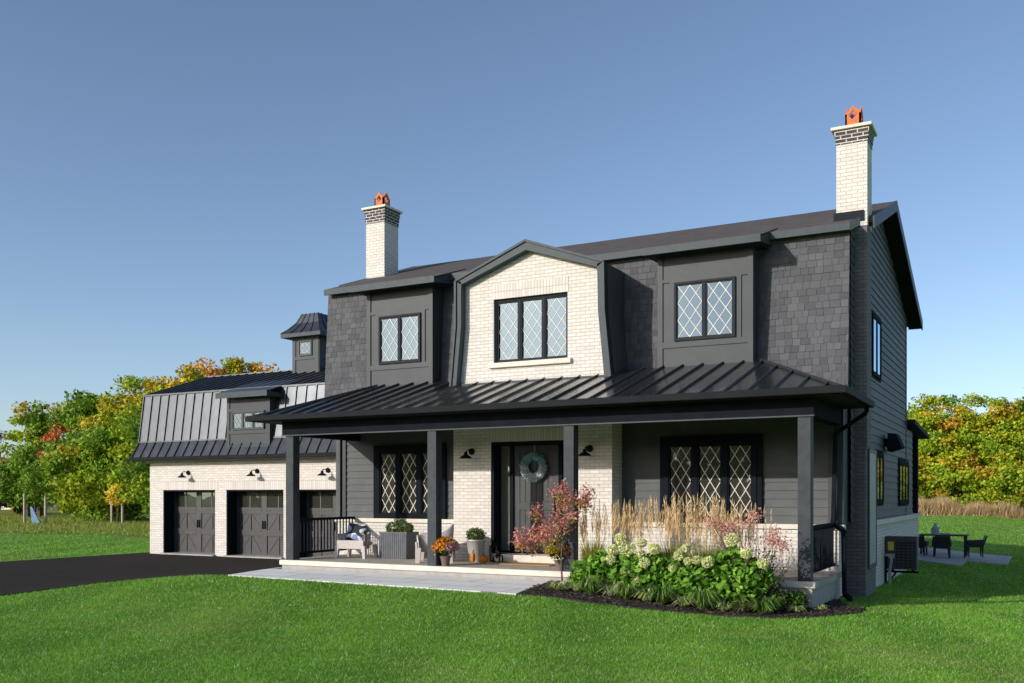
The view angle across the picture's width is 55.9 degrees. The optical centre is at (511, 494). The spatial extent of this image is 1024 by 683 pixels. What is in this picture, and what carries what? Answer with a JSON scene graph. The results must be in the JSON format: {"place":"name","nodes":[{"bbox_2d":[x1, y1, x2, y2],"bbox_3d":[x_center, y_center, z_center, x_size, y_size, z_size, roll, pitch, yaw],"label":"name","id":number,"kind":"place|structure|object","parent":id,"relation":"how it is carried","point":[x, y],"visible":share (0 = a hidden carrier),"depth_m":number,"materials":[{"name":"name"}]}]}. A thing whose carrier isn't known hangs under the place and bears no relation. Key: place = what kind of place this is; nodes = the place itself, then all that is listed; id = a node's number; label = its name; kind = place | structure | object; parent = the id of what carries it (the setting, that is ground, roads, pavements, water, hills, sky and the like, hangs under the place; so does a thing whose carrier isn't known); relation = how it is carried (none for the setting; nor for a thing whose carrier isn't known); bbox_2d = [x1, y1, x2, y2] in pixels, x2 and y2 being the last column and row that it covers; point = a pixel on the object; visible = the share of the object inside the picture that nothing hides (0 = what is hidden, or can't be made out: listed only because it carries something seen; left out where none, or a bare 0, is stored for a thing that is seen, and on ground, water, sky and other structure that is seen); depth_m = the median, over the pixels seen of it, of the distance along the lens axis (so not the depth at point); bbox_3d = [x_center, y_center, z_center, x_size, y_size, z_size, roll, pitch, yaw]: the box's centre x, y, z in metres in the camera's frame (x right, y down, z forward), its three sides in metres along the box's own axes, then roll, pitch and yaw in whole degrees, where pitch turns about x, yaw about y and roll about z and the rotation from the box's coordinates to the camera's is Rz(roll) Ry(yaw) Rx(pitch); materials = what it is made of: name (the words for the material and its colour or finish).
{"place":"outdoors","nodes":[
{"label":"outdoors","id":0,"kind":"place"},
{"bbox_2d":[0,509,149,537],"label":"meadow ground","id":1,"kind":"structure","parent":0,"point":[6,512],"depth_m":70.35,"materials":[{"name":"green plant"}]},
{"bbox_2d":[0,480,52,514],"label":"bush","id":2,"kind":"object","parent":1,"relation":"on","point":[19,510],"visible":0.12,"depth_m":95.83,"materials":[{"name":"green plant"}]},
{"bbox_2d":[0,440,59,516],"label":"maple tree","id":3,"kind":"object","parent":1,"relation":"on","point":[23,456],"visible":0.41,"depth_m":81.76,"materials":[{"name":"green plant"}]},
{"bbox_2d":[3,399,65,516],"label":"maple tree","id":4,"kind":"object","parent":1,"relation":"on","point":[34,421],"visible":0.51,"depth_m":84.10,"materials":[{"name":"green plant"}]},
{"bbox_2d":[13,463,55,510],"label":"sapling","id":5,"kind":"object","parent":1,"relation":"on","point":[30,484],"visible":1,"depth_m":65.97,"materials":[{"name":"green plant"}]},
{"bbox_2d":[30,507,39,522],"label":"blue sheet","id":6,"kind":"object","parent":1,"relation":"on","point":[34,518],"visible":0.86,"depth_m":65.83,"materials":[{"name":"blue plastic"}]},
{"bbox_2d":[44,494,46,522],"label":"stake","id":7,"kind":"object","parent":1,"relation":"on","point":[45,507],"visible":0.82,"depth_m":66.15,"materials":[{"name":"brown wood"}]},
{"bbox_2d":[29,426,120,520],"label":"maple tree","id":8,"kind":"object","parent":1,"relation":"on","point":[60,461],"visible":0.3,"depth_m":70.38,"materials":[{"name":"green plant"}]},
{"bbox_2d":[35,388,115,513],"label":"maple tree","id":9,"kind":"object","parent":1,"relation":"on","point":[79,404],"visible":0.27,"depth_m":80.36,"materials":[{"name":"green plant"}]},
{"bbox_2d":[66,409,148,521],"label":"maple tree","id":10,"kind":"object","parent":1,"relation":"on","point":[101,470],"visible":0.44,"depth_m":69.11,"materials":[{"name":"green plant"}]},
{"bbox_2d":[76,375,150,517],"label":"maple tree","id":11,"kind":"object","parent":1,"relation":"on","point":[112,406],"visible":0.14,"depth_m":77.76,"materials":[{"name":"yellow plant"}]},
{"bbox_2d":[104,483,127,522],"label":"sapling","id":12,"kind":"object","parent":1,"relation":"on","point":[111,492],"visible":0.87,"depth_m":65.58,"materials":[{"name":"yellow plant"}]},
{"bbox_2d":[109,410,149,515],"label":"maple tree","id":13,"kind":"object","parent":1,"relation":"on","point":[138,490],"visible":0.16,"depth_m":65.12,"materials":[{"name":"green plant"}]},
{"bbox_2d":[112,364,205,434],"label":"maple tree","id":14,"kind":"object","parent":1,"relation":"on","point":[186,375],"visible":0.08,"depth_m":76.39,"materials":[{"name":"yellow plant"}]},
{"bbox_2d":[175,357,229,380],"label":"maple tree","id":15,"kind":"object","parent":1,"relation":"on","point":[209,368],"visible":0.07,"depth_m":86.67,"materials":[{"name":"orange plant"}]},
{"bbox_2d":[220,356,245,374],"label":"maple tree","id":16,"kind":"object","parent":1,"relation":"on","point":[236,365],"visible":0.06,"depth_m":87.85,"materials":[{"name":"green plant"}]},
{"bbox_2d":[220,357,278,373],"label":"maple tree","id":17,"kind":"object","parent":1,"relation":"on","point":[251,368],"visible":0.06,"depth_m":88.07,"materials":[{"name":"orange plant"}]},
{"bbox_2d":[0,552,282,595],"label":"driveway","id":18,"kind":"structure","parent":0,"point":[22,576],"depth_m":24.80,"materials":[{"name":"black asphalt"}]},
{"bbox_2d":[228,567,544,594],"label":"front path","id":19,"kind":"structure","parent":0,"point":[502,586],"depth_m":18.76,"materials":[{"name":"grey concrete"}]},
{"bbox_2d":[0,505,1023,682],"bbox_3d":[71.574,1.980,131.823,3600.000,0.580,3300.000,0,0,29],"label":"ground","id":20,"kind":"structure","parent":0,"point":[871,596],"depth_m":13.56,"materials":[{"name":"green plant"}]},
{"bbox_2d":[129,312,335,558],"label":"garage","id":21,"kind":"structure","parent":20,"relation":"on","point":[217,501],"depth_m":30.25,"materials":[{"name":"white paint"}]},
{"bbox_2d":[174,491,214,553],"bbox_3d":[-10.108,0.885,31.199,2.300,2.090,0.110,0,0,29],"label":"garage door","id":22,"kind":"structure","parent":21,"relation":"in","point":[194,511],"depth_m":31.29,"materials":[{"name":"grey wood"}]},
{"bbox_2d":[232,410,264,429],"bbox_3d":[-8.032,-2.270,29.364,1.300,0.560,0.050,0,0,29],"label":"window","id":23,"kind":"structure","parent":21,"relation":"in","point":[238,418],"depth_m":29.43,"materials":[{"name":"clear glass"}]},
{"bbox_2d":[237,491,282,555],"bbox_3d":[-7.656,0.885,29.868,2.320,2.090,0.110,0,0,29],"label":"garage door","id":24,"kind":"structure","parent":21,"relation":"in","point":[259,513],"depth_m":29.95,"materials":[{"name":"grey wood"}]},
{"bbox_2d":[298,340,311,355],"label":"window","id":25,"kind":"structure","parent":21,"relation":"in","point":[305,346],"depth_m":31.52,"materials":[{"name":"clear glass"}]},
{"bbox_2d":[306,491,335,556],"bbox_3d":[-5.191,0.885,28.529,2.310,2.090,0.110,0,0,29],"label":"garage door","id":26,"kind":"structure","parent":21,"relation":"in","point":[318,503],"depth_m":28.78,"materials":[{"name":"grey wood"}]},
{"bbox_2d":[0,515,1023,551],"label":"lawn grass","id":27,"kind":"structure","parent":20,"relation":"on","point":[922,531],"depth_m":50.78,"materials":[{"name":"green plant"}]},
{"bbox_2d":[245,106,929,607],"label":"house","id":28,"kind":"structure","parent":20,"relation":"on","point":[757,364],"depth_m":20.29,"materials":[{"name":"grey"}]},
{"bbox_2d":[335,526,377,558],"bbox_3d":[-3.612,1.080,22.433,0.780,0.760,0.689,0,0,19],"label":"wicker armchair","id":29,"kind":"object","parent":28,"relation":"on","point":[363,545],"visible":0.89,"depth_m":22.18,"materials":[{"name":"beige plastic"}]},
{"bbox_2d":[346,523,367,540],"bbox_3d":[-3.626,0.860,22.474,0.500,0.420,0.160,4,-17,20],"label":"throw pillow","id":30,"kind":"object","parent":29,"relation":"on","point":[355,531],"visible":0.92,"depth_m":22.41,"materials":[{"name":"fabric"}]},
{"bbox_2d":[379,531,418,558],"bbox_3d":[-2.608,1.152,22.285,0.774,0.616,0.520,0,0,29],"label":"planter box","id":31,"kind":"object","parent":28,"relation":"on","point":[397,545],"visible":0.96,"depth_m":22.05,"materials":[{"name":"grey metal"}]},
{"bbox_2d":[385,522,398,531],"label":"planter shrub","id":32,"kind":"object","parent":31,"relation":"in","point":[388,526],"visible":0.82,"depth_m":22.31,"materials":[{"name":"green plant"}]},
{"bbox_2d":[394,518,407,531],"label":"planter shrub","id":33,"kind":"object","parent":31,"relation":"in","point":[400,527],"visible":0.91,"depth_m":22.22,"materials":[{"name":"green plant"}]},
{"bbox_2d":[378,312,420,364],"bbox_3d":[-2.710,-3.765,23.280,1.220,1.170,0.060,0,0,29],"label":"window","id":34,"kind":"structure","parent":28,"relation":"in","point":[399,336],"depth_m":23.26,"materials":[{"name":"glass"}]},
{"bbox_2d":[373,444,446,518],"bbox_3d":[-2.474,-0.300,23.191,2.080,1.820,0.090,0,0,29],"label":"window","id":35,"kind":"structure","parent":28,"relation":"in","point":[399,471],"depth_m":23.28,"materials":[{"name":"black glass"}]},
{"bbox_2d":[415,524,455,562],"bbox_3d":[-1.666,1.050,21.096,0.813,0.821,0.920,0,0,1],"label":"wicker armchair","id":36,"kind":"object","parent":28,"relation":"on","point":[421,546],"visible":0.55,"depth_m":20.69,"materials":[{"name":"white wicker"}]},
{"bbox_2d":[430,536,459,565],"bbox_3d":[-1.381,1.149,19.934,0.638,0.622,0.641,0,0,29],"label":"potted chrysanthemum","id":37,"kind":"object","parent":28,"relation":"on","point":[451,545],"visible":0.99,"depth_m":19.82,"materials":[{"name":"orange plant"}]},
{"bbox_2d":[466,539,485,561],"bbox_3d":[-0.784,1.215,21.022,0.444,0.490,0.444,0,0,29],"label":"bucket planter","id":38,"kind":"object","parent":28,"relation":"on","point":[478,546],"visible":0.87,"depth_m":20.87,"materials":[{"name":"white ceramic"}]},
{"bbox_2d":[466,527,486,539],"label":"bucket shrub","id":39,"kind":"object","parent":38,"relation":"in","point":[478,534],"visible":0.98,"depth_m":20.93,"materials":[{"name":"green plant"}]},
{"bbox_2d":[489,540,500,561],"bbox_3d":[-0.368,1.228,21.160,0.200,0.465,0.200,0,0,29],"label":"lantern","id":40,"kind":"object","parent":28,"relation":"on","point":[493,545],"visible":0.77,"depth_m":21.13,"materials":[{"name":"black paint"}]},
{"bbox_2d":[485,562,554,565],"bbox_3d":[0.235,1.450,20.343,1.500,0.015,0.580,0,0,29],"label":"doormat","id":41,"kind":"object","parent":28,"relation":"on","point":[527,563],"visible":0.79,"depth_m":20.31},
{"bbox_2d":[495,292,567,362],"bbox_3d":[0.442,-3.640,21.164,1.820,1.420,0.080,0,0,29],"label":"window","id":42,"kind":"structure","parent":28,"relation":"in","point":[532,327],"depth_m":21.18,"materials":[{"name":"glass"}]},
{"bbox_2d":[514,445,557,552],"bbox_3d":[0.549,0.085,21.360,1.120,2.370,0.113,0,0,29],"label":"front door","id":43,"kind":"structure","parent":28,"relation":"in","point":[526,492],"depth_m":21.38,"materials":[{"name":"black paint"}]},
{"bbox_2d":[519,445,547,481],"bbox_3d":[0.466,-0.688,21.273,0.710,0.843,0.202,0,0,29],"label":"wreath","id":44,"kind":"object","parent":43,"relation":"hanging from","point":[526,473],"visible":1,"depth_m":21.25,"materials":[{"name":"green plant"}]},
{"bbox_2d":[545,539,569,570],"bbox_3d":[0.933,1.153,18.602,0.612,0.614,0.616,0,0,29],"label":"potted chrysanthemum","id":45,"kind":"object","parent":28,"relation":"on","point":[556,552],"visible":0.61,"depth_m":18.49,"materials":[{"name":"yellow plant"}]},
{"bbox_2d":[578,445,592,455],"bbox_3d":[1.546,-0.937,20.201,0.290,0.233,0.411,0,0,29],"label":"wall lamp","id":46,"kind":"object","parent":28,"relation":"attached to","point":[588,448],"visible":0.98,"depth_m":20.12,"materials":[{"name":"black metal"}]},
{"bbox_2d":[674,276,735,340],"bbox_3d":[3.925,-3.785,19.678,1.280,1.210,0.060,0,0,29],"label":"window","id":47,"kind":"structure","parent":28,"relation":"in","point":[705,308],"depth_m":19.65,"materials":[{"name":"glass"}]},
{"bbox_2d":[660,434,761,523],"bbox_3d":[4.029,-0.300,19.660,2.120,1.820,0.090,0,0,29],"label":"window","id":48,"kind":"structure","parent":28,"relation":"in","point":[728,466],"depth_m":19.64,"materials":[{"name":"black glass"}]},
{"bbox_2d":[871,309,881,382],"bbox_3d":[8.228,-3.341,21.761,0.034,1.478,1.460,0,0,29],"label":"window","id":49,"kind":"structure","parent":28,"relation":"in","point":[876,324],"depth_m":21.69,"materials":[{"name":"glass"}]},
{"bbox_2d":[875,449,883,505],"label":"window","id":50,"kind":"structure","parent":28,"relation":"in","point":[880,456],"depth_m":22.19,"materials":[{"name":"black glass"}]},
{"bbox_2d":[885,433,904,451],"bbox_3d":[9.125,-1.252,23.038,0.393,0.432,0.791,0,0,29],"label":"flood lamp","id":51,"kind":"object","parent":28,"relation":"attached to","point":[893,442],"visible":1,"depth_m":22.75,"materials":[{"name":"black metal"}]},
{"bbox_2d":[884,536,918,583],"bbox_3d":[9.088,1.659,22.509,0.706,1.382,0.545,0,0,29],"label":"air conditioner","id":52,"kind":"object","parent":28,"relation":"attached to","point":[902,552],"visible":0.97,"depth_m":22.42,"materials":[{"name":"black paint"}]},
{"bbox_2d":[898,458,908,505],"bbox_3d":[10.661,-0.341,26.243,0.034,1.278,2.260,0,0,29],"label":"window","id":53,"kind":"structure","parent":28,"relation":"in","point":[903,466],"depth_m":26.13,"materials":[{"name":"black glass"}]},
{"bbox_2d":[519,581,864,618],"bbox_3d":[3.106,1.851,16.748,5.852,0.383,3.046,0,0,6],"label":"mulch bed","id":54,"kind":"object","parent":20,"relation":"on","point":[693,611],"visible":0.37,"depth_m":15.73,"materials":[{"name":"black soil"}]},
{"bbox_2d":[507,478,598,581],"bbox_3d":[0.770,0.674,17.936,1.792,1.981,1.041,0,0,29],"label":"red leaved tree","id":55,"kind":"object","parent":54,"relation":"on","point":[543,537],"visible":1,"depth_m":17.77,"materials":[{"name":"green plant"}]},
{"bbox_2d":[545,580,569,590],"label":"strappy perennial","id":56,"kind":"object","parent":54,"relation":"on","point":[560,585],"visible":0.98,"depth_m":16.83,"materials":[{"name":"green plant"}]},
{"bbox_2d":[577,574,606,594],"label":"strappy perennial","id":57,"kind":"object","parent":54,"relation":"on","point":[591,585],"visible":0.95,"depth_m":16.47,"materials":[{"name":"green plant"}]},
{"bbox_2d":[577,534,606,560],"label":"ornamental grass","id":58,"kind":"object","parent":54,"relation":"on","point":[589,550],"depth_m":17.56,"materials":[{"name":"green plant"}]},
{"bbox_2d":[578,500,606,543],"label":"feather reed grass","id":59,"kind":"object","parent":54,"relation":"on","point":[597,528],"depth_m":17.82,"materials":[{"name":"beige plant"}]},
{"bbox_2d":[568,549,619,592],"bbox_3d":[1.477,1.345,17.113,1.048,0.770,0.955,0,0,29],"label":"hydrangea","id":60,"kind":"object","parent":54,"relation":"on","point":[596,566],"visible":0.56,"depth_m":16.96,"materials":[{"name":"green plant"}]},
{"bbox_2d":[596,584,618,596],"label":"strappy perennial","id":61,"kind":"object","parent":54,"relation":"on","point":[609,590],"visible":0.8,"depth_m":16.41,"materials":[{"name":"green plant"}]},
{"bbox_2d":[605,498,635,565],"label":"feather reed grass","id":62,"kind":"object","parent":54,"relation":"on","point":[625,519],"depth_m":17.47,"materials":[{"name":"beige plant"}]},
{"bbox_2d":[613,582,639,599],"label":"strappy perennial","id":63,"kind":"object","parent":54,"relation":"on","point":[625,590],"visible":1,"depth_m":16.15,"materials":[{"name":"green plant"}]},
{"bbox_2d":[604,533,672,597],"bbox_3d":[2.215,1.216,16.812,1.339,1.106,1.078,0,0,29],"label":"hydrangea","id":64,"kind":"object","parent":54,"relation":"on","point":[642,568],"visible":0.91,"depth_m":16.65,"materials":[{"name":"green plant"}]},
{"bbox_2d":[629,499,649,552],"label":"feather reed grass","id":65,"kind":"object","parent":54,"relation":"on","point":[640,523],"depth_m":17.36,"materials":[{"name":"beige plant"}]},
{"bbox_2d":[630,588,654,601],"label":"strappy perennial","id":66,"kind":"object","parent":54,"relation":"on","point":[642,593],"visible":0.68,"depth_m":16.07,"materials":[{"name":"green plant"}]},
{"bbox_2d":[639,581,680,604],"bbox_3d":[2.491,1.622,15.918,0.742,0.383,0.762,0,0,29],"label":"strappy perennial","id":67,"kind":"object","parent":54,"relation":"on","point":[660,594],"visible":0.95,"depth_m":15.83,"materials":[{"name":"green plant"}]},
{"bbox_2d":[647,495,680,550],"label":"feather reed grass","id":68,"kind":"object","parent":54,"relation":"on","point":[666,521],"depth_m":17.19,"materials":[{"name":"beige plant"}]},
{"bbox_2d":[655,532,694,578],"bbox_3d":[2.852,1.204,16.884,0.785,1.197,0.676,0,0,29],"label":"wispy shrub","id":69,"kind":"object","parent":54,"relation":"on","point":[667,553],"visible":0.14,"depth_m":16.83,"materials":[{"name":"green plant"}]},
{"bbox_2d":[671,594,695,606],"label":"strappy perennial","id":70,"kind":"object","parent":54,"relation":"on","point":[681,602],"visible":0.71,"depth_m":15.73,"materials":[{"name":"green plant"}]},
{"bbox_2d":[667,492,704,554],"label":"feather reed grass","id":71,"kind":"object","parent":54,"relation":"on","point":[688,533],"depth_m":16.93,"materials":[{"name":"beige plant"}]},
{"bbox_2d":[656,544,726,602],"bbox_3d":[3.070,1.340,16.346,1.367,1.042,1.088,0,0,29],"label":"hydrangea","id":72,"kind":"object","parent":54,"relation":"on","point":[689,574],"visible":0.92,"depth_m":16.14,"materials":[{"name":"green plant"}]},
{"bbox_2d":[679,587,721,609],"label":"strappy perennial","id":73,"kind":"object","parent":54,"relation":"on","point":[703,599],"visible":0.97,"depth_m":15.52,"materials":[{"name":"green plant"}]},
{"bbox_2d":[690,493,724,552],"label":"feather reed grass","id":74,"kind":"object","parent":54,"relation":"on","point":[706,529],"depth_m":16.75,"materials":[{"name":"beige plant"}]},
{"bbox_2d":[687,536,727,595],"bbox_3d":[3.350,1.248,16.638,0.785,1.198,0.681,0,0,29],"label":"wispy shrub","id":75,"kind":"object","parent":54,"relation":"on","point":[704,551],"visible":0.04,"depth_m":16.60,"materials":[{"name":"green plant"}]},
{"bbox_2d":[711,600,735,611],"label":"strappy perennial","id":76,"kind":"object","parent":54,"relation":"on","point":[723,606],"visible":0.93,"depth_m":15.59,"materials":[{"name":"green plant"}]},
{"bbox_2d":[708,498,748,602],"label":"feather reed grass","id":77,"kind":"object","parent":54,"relation":"on","point":[722,514],"depth_m":16.61,"materials":[{"name":"beige plant"}]},
{"bbox_2d":[724,595,752,610],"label":"ground perennial","id":78,"kind":"object","parent":54,"relation":"on","point":[741,599],"visible":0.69,"depth_m":15.69,"materials":[{"name":"green plant"}]},
{"bbox_2d":[730,602,754,612],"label":"strappy perennial","id":79,"kind":"object","parent":54,"relation":"on","point":[743,608],"visible":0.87,"depth_m":15.52,"materials":[{"name":"green plant"}]},
{"bbox_2d":[708,533,778,606],"bbox_3d":[3.768,1.264,16.069,1.302,1.288,1.035,0,0,29],"label":"hydrangea","id":80,"kind":"object","parent":54,"relation":"on","point":[734,577],"visible":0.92,"depth_m":15.86,"materials":[{"name":"green plant"}]},
{"bbox_2d":[730,503,757,555],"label":"feather reed grass","id":81,"kind":"object","parent":54,"relation":"on","point":[755,531],"depth_m":16.46,"materials":[{"name":"beige plant"}]},
{"bbox_2d":[701,507,793,609],"bbox_3d":[3.966,1.055,16.145,1.550,1.713,1.143,0,0,29],"label":"pink flowered shrub","id":82,"kind":"object","parent":54,"relation":"on","point":[774,540],"visible":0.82,"depth_m":15.96,"materials":[{"name":"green plant"}]},
{"bbox_2d":[748,597,781,613],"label":"ground perennial","id":83,"kind":"object","parent":54,"relation":"on","point":[765,606],"visible":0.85,"depth_m":15.40,"materials":[{"name":"green plant"}]},
{"bbox_2d":[754,593,783,612],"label":"strappy perennial","id":84,"kind":"object","parent":54,"relation":"on","point":[772,598],"visible":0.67,"depth_m":15.57,"materials":[{"name":"green plant"}]},
{"bbox_2d":[763,507,778,595],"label":"feather reed grass","id":85,"kind":"object","parent":54,"relation":"on","point":[766,533],"depth_m":16.26,"materials":[{"name":"beige plant"}]},
{"bbox_2d":[762,587,788,609],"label":"bush","id":86,"kind":"object","parent":54,"relation":"on","point":[777,593],"visible":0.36,"depth_m":15.96,"materials":[{"name":"green plant"}]},
{"bbox_2d":[783,590,808,607],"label":"bush","id":87,"kind":"object","parent":54,"relation":"on","point":[794,599],"visible":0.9,"depth_m":15.99,"materials":[{"name":"green plant"}]},
{"bbox_2d":[918,453,941,501],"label":"maple tree","id":88,"kind":"object","parent":20,"relation":"on","point":[921,473],"visible":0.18,"depth_m":96.02,"materials":[{"name":"green plant"}]},
{"bbox_2d":[907,393,974,494],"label":"maple tree","id":89,"kind":"object","parent":20,"relation":"on","point":[934,428],"visible":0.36,"depth_m":96.95,"materials":[{"name":"green plant"}]},
{"bbox_2d":[929,394,978,497],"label":"maple tree","id":90,"kind":"object","parent":20,"relation":"on","point":[954,400],"visible":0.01,"depth_m":101.47,"materials":[{"name":"green plant"}]},
{"bbox_2d":[918,445,999,505],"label":"maple tree","id":91,"kind":"object","parent":20,"relation":"on","point":[951,471],"visible":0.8,"depth_m":94.61,"materials":[{"name":"green plant"}]},
{"bbox_2d":[930,392,1019,500],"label":"maple tree","id":92,"kind":"object","parent":20,"relation":"on","point":[967,436],"visible":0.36,"depth_m":96.93,"materials":[{"name":"green plant"}]},
{"bbox_2d":[961,449,1023,507],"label":"maple tree","id":93,"kind":"object","parent":20,"relation":"on","point":[1004,476],"visible":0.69,"depth_m":92.75,"materials":[{"name":"green plant"}]},
{"bbox_2d":[967,396,1023,506],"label":"maple tree","id":94,"kind":"object","parent":20,"relation":"on","point":[1004,414],"visible":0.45,"depth_m":95.48,"materials":[{"name":"green plant"}]},
{"bbox_2d":[1004,456,1023,507],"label":"maple tree","id":95,"kind":"object","parent":20,"relation":"on","point":[1020,495],"visible":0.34,"depth_m":93.12,"materials":[{"name":"green plant"}]},
{"bbox_2d":[1009,396,1023,463],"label":"maple tree","id":96,"kind":"object","parent":20,"relation":"on","point":[1020,447],"visible":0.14,"depth_m":96.87,"materials":[{"name":"green plant"}]},
{"bbox_2d":[0,0,1023,476],"label":"sky","id":97,"kind":"structure","parent":0,"point":[182,181],"materials":[{"name":"blue"}]},
{"bbox_2d":[919,548,1011,566],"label":"patio","id":98,"kind":"structure","parent":0,"point":[957,558],"depth_m":32.33,"materials":[{"name":"grey stone"}]},
{"bbox_2d":[919,536,928,555],"bbox_3d":[13.521,1.715,32.143,0.580,0.722,0.594,0,0,34],"label":"patio chair","id":99,"kind":"object","parent":98,"relation":"on","point":[923,544],"visible":0.48,"depth_m":31.88,"materials":[{"name":"wicker"}]},
{"bbox_2d":[932,536,951,558],"bbox_3d":[14.119,1.715,31.705,0.580,0.722,0.594,0,0,29],"label":"patio chair","id":100,"kind":"object","parent":98,"relation":"on","point":[941,542],"visible":0.97,"depth_m":31.50,"materials":[{"name":"wicker"}]},
{"bbox_2d":[918,534,968,557],"bbox_3d":[14.642,1.706,32.730,1.500,0.740,0.900,0,0,29],"label":"patio table","id":101,"kind":"object","parent":98,"relation":"on","point":[965,544],"visible":0.74,"depth_m":32.60,"materials":[{"name":"metal"}]},
{"bbox_2d":[966,535,986,556],"bbox_3d":[15.620,1.715,32.436,0.594,0.722,0.580,0,0,18],"label":"patio chair","id":102,"kind":"object","parent":98,"relation":"on","point":[976,543],"visible":1,"depth_m":32.22,"materials":[{"name":"wicker"}]},
{"bbox_2d":[918,495,1023,518],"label":"dry grass","id":103,"kind":"structure","parent":0,"point":[943,506],"depth_m":90.79,"materials":[{"name":"beige plant"}]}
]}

